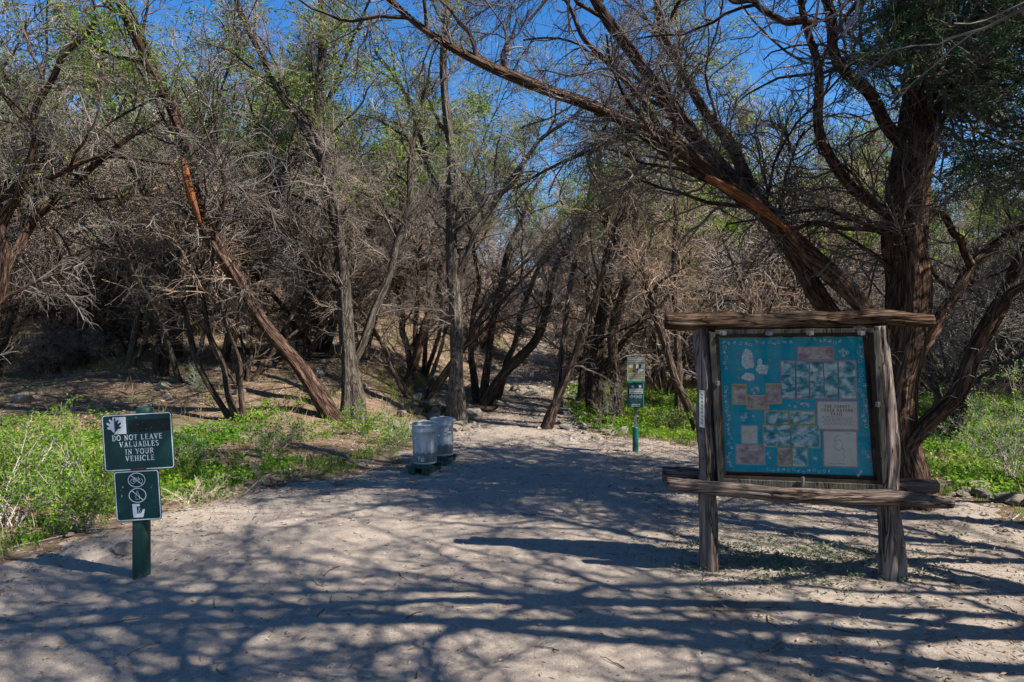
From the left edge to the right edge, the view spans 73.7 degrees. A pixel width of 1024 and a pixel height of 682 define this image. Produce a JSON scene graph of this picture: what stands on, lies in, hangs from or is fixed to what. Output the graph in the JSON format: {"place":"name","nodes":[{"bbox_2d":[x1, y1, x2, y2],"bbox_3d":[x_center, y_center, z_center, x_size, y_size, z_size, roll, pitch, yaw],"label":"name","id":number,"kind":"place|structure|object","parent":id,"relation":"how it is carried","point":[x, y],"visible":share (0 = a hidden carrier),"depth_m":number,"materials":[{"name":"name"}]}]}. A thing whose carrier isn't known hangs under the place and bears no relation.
{"place":"outdoors","nodes":[
{"label":"outdoors","id":0,"kind":"place"},
{"bbox_2d":[0,332,1023,681],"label":"dirt path","id":1,"kind":"structure","parent":0,"point":[376,598],"depth_m":4.59,"materials":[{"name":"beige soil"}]},
{"bbox_2d":[405,461,443,474],"bbox_3d":[-1.077,1.563,8.450,0.360,0.106,0.400,0,1,17],"label":"can stand","id":2,"kind":"object","parent":1,"relation":"on","point":[424,469],"visible":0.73,"depth_m":8.29,"materials":[{"name":"green paint"}]},
{"bbox_2d":[409,421,439,464],"bbox_3d":[-1.083,1.261,8.454,0.329,0.504,0.337,0,1,12],"label":"trash can","id":3,"kind":"object","parent":2,"relation":"on","point":[424,437],"visible":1,"depth_m":8.33,"materials":[{"name":"metal"}]},
{"bbox_2d":[437,453,458,465],"bbox_3d":[-0.945,1.567,9.070,0.360,0.106,0.400,0,1,17],"label":"can stand","id":4,"kind":"object","parent":1,"relation":"on","point":[447,459],"visible":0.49,"depth_m":8.92,"materials":[{"name":"green paint"}]},
{"bbox_2d":[429,417,453,456],"bbox_3d":[-0.934,1.266,9.077,0.330,0.504,0.337,0,1,13],"label":"trash can","id":5,"kind":"object","parent":4,"relation":"on","point":[445,437],"visible":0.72,"depth_m":8.94,"materials":[{"name":"metal"}]},
{"bbox_2d":[0,368,1023,681],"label":"debris","id":6,"kind":"object","parent":1,"relation":"on","point":[626,450],"visible":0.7,"depth_m":5.23,"materials":[{"name":"brown plant"}]},
{"bbox_2d":[623,529,967,602],"bbox_3d":[2.165,1.631,5.134,2.621,0.103,1.618,0,1,0],"label":"ground cover","id":7,"kind":"object","parent":1,"relation":"on","point":[808,554],"visible":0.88,"depth_m":5.12,"materials":[{"name":"grey plant"}]},
{"bbox_2d":[0,266,1023,563],"bbox_3d":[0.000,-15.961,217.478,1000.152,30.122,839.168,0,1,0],"label":"ground","id":8,"kind":"structure","parent":0,"point":[286,376],"depth_m":12.27,"materials":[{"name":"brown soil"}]},
{"bbox_2d":[0,405,83,478],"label":"leafy shrub","id":9,"kind":"object","parent":8,"relation":"on","point":[46,443],"visible":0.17,"depth_m":7.88,"materials":[{"name":"green plant"}]},
{"bbox_2d":[0,414,84,529],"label":"leafy shrub","id":10,"kind":"object","parent":8,"relation":"on","point":[20,490],"visible":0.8,"depth_m":6.26,"materials":[{"name":"green plant"}]},
{"bbox_2d":[0,260,87,376],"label":"juniper tree","id":11,"kind":"object","parent":8,"relation":"on","point":[18,326],"visible":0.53,"depth_m":13.81,"materials":[{"name":"brown plant"}]},
{"bbox_2d":[39,333,59,374],"bbox_3d":[-9.499,0.336,14.011,0.434,1.008,0.392,0,1,0],"label":"tree stump","id":12,"kind":"object","parent":8,"relation":"on","point":[47,368],"visible":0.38,"depth_m":13.89,"materials":[{"name":"brown wood"}]},
{"bbox_2d":[0,393,119,503],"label":"leafy shrub","id":13,"kind":"object","parent":8,"relation":"on","point":[3,453],"visible":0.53,"depth_m":7.05,"materials":[{"name":"green plant"}]},
{"bbox_2d":[0,307,121,378],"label":"dead shrub","id":14,"kind":"object","parent":8,"relation":"on","point":[69,349],"visible":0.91,"depth_m":13.87,"materials":[{"name":"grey plant"}]},
{"bbox_2d":[0,74,123,361],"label":"juniper tree","id":15,"kind":"object","parent":8,"relation":"on","point":[54,310],"visible":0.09,"depth_m":14.31,"materials":[{"name":"brown plant"}]},
{"bbox_2d":[1,49,128,329],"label":"juniper tree","id":16,"kind":"object","parent":8,"relation":"on","point":[39,324],"depth_m":17.78,"materials":[{"name":"brown plant"}]},
{"bbox_2d":[22,413,115,535],"bbox_3d":[-3.717,1.182,5.899,0.826,1.040,1.072,-1,1,-39],"label":"leafy shrub","id":17,"kind":"object","parent":8,"relation":"on","point":[87,495],"visible":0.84,"depth_m":5.85,"materials":[{"name":"green plant"}]},
{"bbox_2d":[5,194,167,361],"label":"juniper tree","id":18,"kind":"object","parent":8,"relation":"on","point":[118,278],"visible":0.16,"depth_m":15.18,"materials":[{"name":"brown plant"}]},
{"bbox_2d":[0,128,175,365],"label":"juniper tree","id":19,"kind":"object","parent":8,"relation":"on","point":[66,313],"visible":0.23,"depth_m":14.30,"materials":[{"name":"brown plant"}]},
{"bbox_2d":[48,424,131,510],"bbox_3d":[-4.096,1.274,6.872,1.074,0.863,0.991,0,1,0],"label":"leafy shrub","id":20,"kind":"object","parent":8,"relation":"on","point":[103,473],"visible":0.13,"depth_m":6.72,"materials":[{"name":"green plant"}]},
{"bbox_2d":[0,0,220,367],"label":"juniper tree","id":21,"kind":"object","parent":8,"relation":"on","point":[9,317],"visible":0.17,"depth_m":13.24,"materials":[{"name":"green plant"}]},
{"bbox_2d":[82,344,149,377],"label":"dry shrub","id":22,"kind":"object","parent":8,"relation":"on","point":[113,370],"visible":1,"depth_m":13.48,"materials":[{"name":"brown plant"}]},
{"bbox_2d":[0,141,240,356],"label":"juniper tree","id":23,"kind":"object","parent":8,"relation":"on","point":[89,309],"visible":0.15,"depth_m":14.17,"materials":[{"name":"brown plant"}]},
{"bbox_2d":[0,0,255,363],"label":"juniper tree","id":24,"kind":"object","parent":8,"relation":"on","point":[8,208],"visible":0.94,"depth_m":9.63,"materials":[{"name":"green plant"}]},
{"bbox_2d":[57,240,212,354],"bbox_3d":[-9.146,-0.790,16.343,3.622,2.994,3.372,6,-1,-22],"label":"dead shrub","id":25,"kind":"object","parent":8,"relation":"on","point":[121,335],"visible":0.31,"depth_m":15.70,"materials":[{"name":"brown plant"}]},
{"bbox_2d":[101,406,174,578],"bbox_3d":[-2.643,1.180,4.887,0.517,1.421,0.123,0,1,0],"label":"sign post","id":26,"kind":"object","parent":8,"relation":"on","point":[139,442],"visible":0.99,"depth_m":4.83,"materials":[{"name":"green metal"}]},
{"bbox_2d":[1,0,276,344],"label":"juniper tree","id":27,"kind":"object","parent":8,"relation":"on","point":[100,72],"visible":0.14,"depth_m":14.76,"materials":[{"name":"green plant"}]},
{"bbox_2d":[41,0,297,357],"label":"juniper tree","id":28,"kind":"object","parent":8,"relation":"on","point":[178,354],"visible":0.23,"depth_m":14.91,"materials":[{"name":"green plant"}]},
{"bbox_2d":[69,87,281,420],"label":"juniper tree","id":29,"kind":"object","parent":8,"relation":"on","point":[231,404],"visible":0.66,"depth_m":10.94,"materials":[{"name":"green plant"}]},
{"bbox_2d":[66,0,293,368],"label":"juniper tree","id":30,"kind":"object","parent":8,"relation":"on","point":[131,346],"visible":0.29,"depth_m":11.77,"materials":[{"name":"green plant"}]},
{"bbox_2d":[26,0,345,421],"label":"juniper tree","id":31,"kind":"object","parent":8,"relation":"on","point":[324,404],"visible":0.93,"depth_m":10.03,"materials":[{"name":"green plant"}]},
{"bbox_2d":[60,128,311,376],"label":"juniper tree","id":32,"kind":"object","parent":8,"relation":"on","point":[161,361],"visible":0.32,"depth_m":13.78,"materials":[{"name":"brown plant"}]},
{"bbox_2d":[169,428,220,470],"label":"dry shrub","id":33,"kind":"object","parent":8,"relation":"on","point":[189,455],"visible":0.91,"depth_m":8.32,"materials":[{"name":"green plant"}]},
{"bbox_2d":[0,0,397,383],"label":"juniper tree","id":34,"kind":"object","parent":8,"relation":"on","point":[174,364],"visible":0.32,"depth_m":10.98,"materials":[{"name":"brown plant"}]},
{"bbox_2d":[182,356,232,390],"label":"dry shrub","id":35,"kind":"object","parent":8,"relation":"on","point":[201,384],"visible":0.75,"depth_m":12.54,"materials":[{"name":"plant"}]},
{"bbox_2d":[161,469,265,509],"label":"dry shrub","id":36,"kind":"object","parent":8,"relation":"on","point":[203,494],"visible":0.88,"depth_m":6.93,"materials":[{"name":"beige plant"}]},
{"bbox_2d":[25,28,404,386],"bbox_3d":[-5.827,-1.645,13.719,6.581,5.701,8.948,-4,-7,3],"label":"juniper tree","id":37,"kind":"object","parent":8,"relation":"on","point":[257,373],"visible":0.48,"depth_m":12.90,"materials":[{"name":"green plant"}]},
{"bbox_2d":[188,233,295,326],"bbox_3d":[-8.283,-1.474,20.253,3.042,3.642,5.110,0,1,-32],"label":"dead shrub","id":38,"kind":"object","parent":8,"relation":"on","point":[249,286],"visible":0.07,"depth_m":19.45,"materials":[{"name":"grey plant"}]},
{"bbox_2d":[96,0,419,362],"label":"juniper tree","id":39,"kind":"object","parent":8,"relation":"on","point":[226,349],"visible":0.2,"depth_m":13.08,"materials":[{"name":"green plant"}]},
{"bbox_2d":[75,168,461,361],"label":"juniper tree","id":40,"kind":"object","parent":8,"relation":"on","point":[313,348],"visible":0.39,"depth_m":14.50,"materials":[{"name":"brown plant"}]},
{"bbox_2d":[241,406,306,452],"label":"dry shrub","id":41,"kind":"object","parent":8,"relation":"on","point":[273,437],"visible":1,"depth_m":9.37,"materials":[{"name":"green plant"}]},
{"bbox_2d":[242,466,309,492],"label":"dry shrub","id":42,"kind":"object","parent":8,"relation":"on","point":[271,482],"visible":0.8,"depth_m":7.70,"materials":[{"name":"plant"}]},
{"bbox_2d":[147,56,418,352],"bbox_3d":[-4.413,-2.475,15.715,4.546,6.221,6.895,1,1,40],"label":"juniper tree","id":43,"kind":"object","parent":8,"relation":"on","point":[324,347],"visible":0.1,"depth_m":14.98,"materials":[{"name":"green plant"}]},
{"bbox_2d":[237,346,331,357],"bbox_3d":[-5.123,0.251,15.157,2.230,0.255,0.410,0,1,6],"label":"fallen log","id":44,"kind":"object","parent":8,"relation":"on","point":[312,355],"visible":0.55,"depth_m":15.09,"materials":[{"name":"brown wood"}]},
{"bbox_2d":[235,15,383,331],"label":"juniper tree","id":45,"kind":"object","parent":8,"relation":"on","point":[272,119],"visible":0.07,"depth_m":16.49,"materials":[{"name":"green plant"}]},
{"bbox_2d":[257,276,363,338],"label":"dead shrub","id":46,"kind":"object","parent":8,"relation":"on","point":[298,320],"visible":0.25,"depth_m":17.54,"materials":[{"name":"grey plant"}]},
{"bbox_2d":[206,42,436,223],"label":"juniper tree","id":47,"kind":"object","parent":8,"relation":"on","point":[378,107],"visible":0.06,"depth_m":26.64,"materials":[{"name":"green plant"}]},
{"bbox_2d":[167,0,494,423],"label":"juniper tree","id":48,"kind":"object","parent":8,"relation":"on","point":[352,389],"visible":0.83,"depth_m":11.72,"materials":[{"name":"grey plant"}]},
{"bbox_2d":[224,35,438,312],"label":"juniper tree","id":49,"kind":"object","parent":8,"relation":"on","point":[249,60],"visible":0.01,"depth_m":18.25,"materials":[{"name":"green plant"}]},
{"bbox_2d":[202,72,493,363],"bbox_3d":[-3.289,-2.853,15.195,6.694,7.113,3.075,0,1,-21],"label":"juniper tree","id":50,"kind":"object","parent":8,"relation":"on","point":[365,356],"visible":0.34,"depth_m":15.12,"materials":[{"name":"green plant"}]},
{"bbox_2d":[337,395,380,434],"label":"dry shrub","id":51,"kind":"object","parent":8,"relation":"on","point":[348,424],"visible":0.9,"depth_m":10.74,"materials":[{"name":"green plant"}]},
{"bbox_2d":[254,129,503,327],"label":"juniper tree","id":52,"kind":"object","parent":8,"relation":"on","point":[358,240],"visible":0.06,"depth_m":19.38,"materials":[{"name":"brown plant"}]},
{"bbox_2d":[352,405,414,448],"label":"dry shrub","id":53,"kind":"object","parent":8,"relation":"on","point":[404,430],"visible":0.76,"depth_m":10.29,"materials":[{"name":"green plant"}]},
{"bbox_2d":[161,77,612,400],"bbox_3d":[-2.358,-1.544,14.524,10.121,6.169,7.445,-8,4,-43],"label":"juniper tree","id":54,"kind":"object","parent":8,"relation":"on","point":[438,383],"visible":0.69,"depth_m":13.50,"materials":[{"name":"brown plant"}]},
{"bbox_2d":[350,172,497,388],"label":"juniper tree","id":55,"kind":"object","parent":8,"relation":"on","point":[413,351],"visible":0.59,"depth_m":14.94,"materials":[{"name":"brown plant"}]},
{"bbox_2d":[336,72,530,210],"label":"juniper tree","id":56,"kind":"object","parent":8,"relation":"on","point":[464,90],"visible":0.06,"depth_m":28.50,"materials":[{"name":"green plant"}]},
{"bbox_2d":[345,24,570,377],"bbox_3d":[-1.632,-2.884,16.757,4.322,7.806,7.002,0,4,-22],"label":"juniper tree","id":57,"kind":"object","parent":8,"relation":"on","point":[426,366],"visible":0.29,"depth_m":15.08,"materials":[{"name":"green plant"}]},
{"bbox_2d":[391,40,548,263],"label":"juniper tree","id":58,"kind":"object","parent":8,"relation":"on","point":[417,55],"visible":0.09,"depth_m":26.15,"materials":[{"name":"green plant"}]},
{"bbox_2d":[325,0,656,424],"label":"juniper tree","id":59,"kind":"object","parent":8,"relation":"on","point":[456,403],"visible":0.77,"depth_m":12.59,"materials":[{"name":"grey plant"}]},
{"bbox_2d":[444,251,542,353],"bbox_3d":[-0.533,-1.181,22.459,3.924,3.695,4.215,-1,5,18],"label":"dead shrub","id":60,"kind":"object","parent":8,"relation":"on","point":[484,342],"visible":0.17,"depth_m":22.42,"materials":[{"name":"brown plant"}]},
{"bbox_2d":[462,197,543,285],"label":"juniper tree","id":61,"kind":"object","parent":8,"relation":"on","point":[481,235],"visible":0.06,"depth_m":30.11,"materials":[{"name":"brown plant"}]},
{"bbox_2d":[388,336,620,442],"bbox_3d":[0.607,0.664,19.374,4.685,1.800,17.521,0,1,6],"label":"rubble","id":62,"kind":"object","parent":8,"relation":"on","point":[554,439],"visible":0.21,"depth_m":13.56,"materials":[{"name":"stone"}]},
{"bbox_2d":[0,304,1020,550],"bbox_3d":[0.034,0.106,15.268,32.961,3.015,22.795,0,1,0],"label":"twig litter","id":63,"kind":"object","parent":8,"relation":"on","point":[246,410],"visible":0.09,"depth_m":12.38,"materials":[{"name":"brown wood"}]},
{"bbox_2d":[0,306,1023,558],"bbox_3d":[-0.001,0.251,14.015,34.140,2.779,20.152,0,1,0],"label":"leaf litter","id":64,"kind":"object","parent":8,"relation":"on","point":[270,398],"visible":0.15,"depth_m":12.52,"materials":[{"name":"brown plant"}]},
{"bbox_2d":[0,356,1023,559],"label":"ground cover","id":65,"kind":"object","parent":8,"relation":"on","point":[1003,482],"visible":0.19,"depth_m":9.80,"materials":[{"name":"green plant"}]},
{"bbox_2d":[434,144,643,405],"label":"juniper tree","id":66,"kind":"object","parent":8,"relation":"on","point":[485,394],"visible":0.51,"depth_m":14.87,"materials":[{"name":"brown plant"}]},
{"bbox_2d":[446,272,669,371],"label":"juniper tree","id":67,"kind":"object","parent":8,"relation":"on","point":[547,340],"visible":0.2,"depth_m":19.57,"materials":[{"name":"brown plant"}]},
{"bbox_2d":[457,175,689,367],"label":"juniper tree","id":68,"kind":"object","parent":8,"relation":"on","point":[498,259],"visible":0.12,"depth_m":21.59,"materials":[{"name":"brown plant"}]},
{"bbox_2d":[516,251,661,384],"bbox_3d":[1.977,-0.332,18.115,4.360,4.259,4.684,1,1,23],"label":"dead shrub","id":69,"kind":"object","parent":8,"relation":"on","point":[570,352],"visible":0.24,"depth_m":17.60,"materials":[{"name":"brown plant"}]},
{"bbox_2d":[537,155,678,383],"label":"juniper tree","id":70,"kind":"object","parent":8,"relation":"on","point":[606,371],"visible":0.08,"depth_m":17.12,"materials":[{"name":"brown plant"}]},
{"bbox_2d":[590,369,626,427],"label":"sapling","id":71,"kind":"object","parent":8,"relation":"on","point":[605,401],"visible":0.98,"depth_m":11.88,"materials":[{"name":"green plant"}]},
{"bbox_2d":[512,28,709,428],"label":"juniper tree","id":72,"kind":"object","parent":8,"relation":"on","point":[549,419],"visible":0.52,"depth_m":12.01,"materials":[{"name":"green plant"}]},
{"bbox_2d":[541,139,710,430],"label":"juniper tree","id":73,"kind":"object","parent":8,"relation":"on","point":[653,309],"visible":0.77,"depth_m":11.75,"materials":[{"name":"brown plant"}]},
{"bbox_2d":[487,33,767,346],"bbox_3d":[3.131,-3.673,20.850,5.250,9.445,8.505,0,-2,-37],"label":"juniper tree","id":74,"kind":"object","parent":8,"relation":"on","point":[514,119],"visible":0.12,"depth_m":22.49,"materials":[{"name":"green plant"}]},
{"bbox_2d":[527,165,730,413],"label":"juniper tree","id":75,"kind":"object","parent":8,"relation":"on","point":[589,390],"visible":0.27,"depth_m":13.99,"materials":[{"name":"brown plant"}]},
{"bbox_2d":[627,357,644,451],"bbox_3d":[1.784,0.970,9.836,0.253,1.471,0.162,0,1,0],"label":"dog notice post","id":76,"kind":"object","parent":8,"relation":"on","point":[635,379],"visible":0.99,"depth_m":9.84,"materials":[{"name":"green metal"}]},
{"bbox_2d":[575,96,716,417],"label":"juniper tree","id":77,"kind":"object","parent":8,"relation":"on","point":[613,329],"visible":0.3,"depth_m":13.27,"materials":[{"name":"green plant"}]},
{"bbox_2d":[595,168,697,384],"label":"juniper tree","id":78,"kind":"object","parent":8,"relation":"on","point":[661,376],"visible":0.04,"depth_m":18.46,"materials":[{"name":"brown plant"}]},
{"bbox_2d":[270,0,1023,510],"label":"juniper tree","id":79,"kind":"object","parent":8,"relation":"on","point":[904,212],"visible":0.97,"depth_m":6.49,"materials":[{"name":"brown plant"}]},
{"bbox_2d":[639,402,695,427],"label":"leafy shrub","id":80,"kind":"object","parent":8,"relation":"on","point":[673,418],"visible":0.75,"depth_m":12.10,"materials":[{"name":"green plant"}]},
{"bbox_2d":[621,0,758,426],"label":"juniper tree","id":81,"kind":"object","parent":8,"relation":"on","point":[678,359],"visible":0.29,"depth_m":12.39,"materials":[{"name":"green plant"}]},
{"bbox_2d":[558,138,825,395],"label":"juniper tree","id":82,"kind":"object","parent":8,"relation":"on","point":[668,385],"visible":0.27,"depth_m":13.68,"materials":[{"name":"brown plant"}]},
{"bbox_2d":[527,0,859,59],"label":"juniper tree","id":83,"kind":"object","parent":8,"relation":"on","point":[791,41],"visible":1,"depth_m":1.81,"materials":[{"name":"brown plant"}]},
{"bbox_2d":[626,258,802,384],"bbox_3d":[5.856,-0.330,19.335,5.255,4.734,4.892,0,-1,10],"label":"dead shrub","id":84,"kind":"object","parent":8,"relation":"on","point":[686,346],"visible":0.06,"depth_m":19.12,"materials":[{"name":"brown plant"}]},
{"bbox_2d":[641,162,882,343],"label":"juniper tree","id":85,"kind":"object","parent":8,"relation":"on","point":[691,264],"visible":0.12,"depth_m":16.65,"materials":[{"name":"brown plant"}]},
{"bbox_2d":[592,46,944,328],"bbox_3d":[6.988,-2.330,15.412,11.286,8.345,4.128,1,-6,-42],"label":"juniper tree","id":86,"kind":"object","parent":8,"relation":"on","point":[795,224],"visible":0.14,"depth_m":14.11,"materials":[{"name":"brown plant"}]},
{"bbox_2d":[657,72,906,313],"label":"juniper tree","id":87,"kind":"object","parent":8,"relation":"on","point":[862,138],"visible":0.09,"depth_m":15.58,"materials":[{"name":"brown plant"}]},
{"bbox_2d":[680,212,884,331],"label":"juniper tree","id":88,"kind":"object","parent":8,"relation":"on","point":[752,307],"visible":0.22,"depth_m":12.90,"materials":[{"name":"brown plant"}]},
{"bbox_2d":[603,150,1001,344],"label":"juniper tree","id":89,"kind":"object","parent":8,"relation":"on","point":[966,226],"visible":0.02,"depth_m":14.18,"materials":[{"name":"brown plant"}]},
{"bbox_2d":[662,309,954,581],"bbox_3d":[2.067,0.838,4.890,1.926,2.131,0.324,0,1,8],"label":"notice board","id":90,"kind":"object","parent":8,"relation":"on","point":[799,406],"visible":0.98,"depth_m":4.86,"materials":[{"name":"brown wood"}]},
{"bbox_2d":[665,148,985,395],"bbox_3d":[6.103,-0.592,14.030,4.869,4.800,7.453,0,1,21],"label":"juniper tree","id":91,"kind":"object","parent":8,"relation":"on","point":[869,290],"visible":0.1,"depth_m":12.28,"materials":[{"name":"brown plant"}]},
{"bbox_2d":[652,48,1023,389],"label":"juniper tree","id":92,"kind":"object","parent":8,"relation":"on","point":[742,90],"visible":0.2,"depth_m":17.90,"materials":[{"name":"green plant"}]},
{"bbox_2d":[714,0,1023,198],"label":"juniper tree","id":93,"kind":"object","parent":8,"relation":"on","point":[962,33],"visible":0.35,"depth_m":7.95,"materials":[{"name":"brown plant"}]},
{"bbox_2d":[789,94,1010,265],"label":"juniper tree","id":94,"kind":"object","parent":8,"relation":"on","point":[874,180],"visible":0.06,"depth_m":21.19,"materials":[{"name":"green plant"}]},
{"bbox_2d":[821,208,1023,442],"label":"juniper tree","id":95,"kind":"object","parent":8,"relation":"on","point":[990,373],"visible":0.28,"depth_m":10.80,"materials":[{"name":"brown plant"}]},
{"bbox_2d":[825,119,1023,415],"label":"juniper tree","id":96,"kind":"object","parent":8,"relation":"on","point":[942,378],"visible":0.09,"depth_m":12.93,"materials":[{"name":"brown plant"}]},
{"bbox_2d":[836,240,1023,398],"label":"juniper tree","id":97,"kind":"object","parent":8,"relation":"on","point":[1020,380],"visible":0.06,"depth_m":16.38,"materials":[{"name":"green plant"}]},
{"bbox_2d":[842,171,1023,376],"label":"juniper tree","id":98,"kind":"object","parent":8,"relation":"on","point":[975,216],"visible":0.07,"depth_m":16.76,"materials":[{"name":"green plant"}]},
{"bbox_2d":[862,198,1023,405],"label":"juniper tree","id":99,"kind":"object","parent":8,"relation":"on","point":[935,251],"visible":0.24,"depth_m":12.68,"materials":[{"name":"brown plant"}]},
{"bbox_2d":[918,383,1013,433],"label":"leafy shrub","id":100,"kind":"object","parent":8,"relation":"on","point":[928,402],"visible":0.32,"depth_m":11.15,"materials":[{"name":"green plant"}]},
{"bbox_2d":[928,369,1023,478],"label":"leafy shrub","id":101,"kind":"object","parent":8,"relation":"on","point":[1016,441],"visible":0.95,"depth_m":7.74,"materials":[{"name":"green plant"}]},
{"bbox_2d":[936,359,1023,462],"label":"leafy shrub","id":102,"kind":"object","parent":8,"relation":"on","point":[973,418],"visible":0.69,"depth_m":8.86,"materials":[{"name":"green plant"}]},
{"bbox_2d":[0,0,1023,265],"label":"sky","id":103,"kind":"structure","parent":0,"point":[541,30],"materials":[{"name":"blue"}]},
{"bbox_2d":[7,412,1023,678],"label":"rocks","id":104,"kind":"object","parent":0,"point":[671,566],"depth_m":5.32,"materials":[{"name":"beige stone"}]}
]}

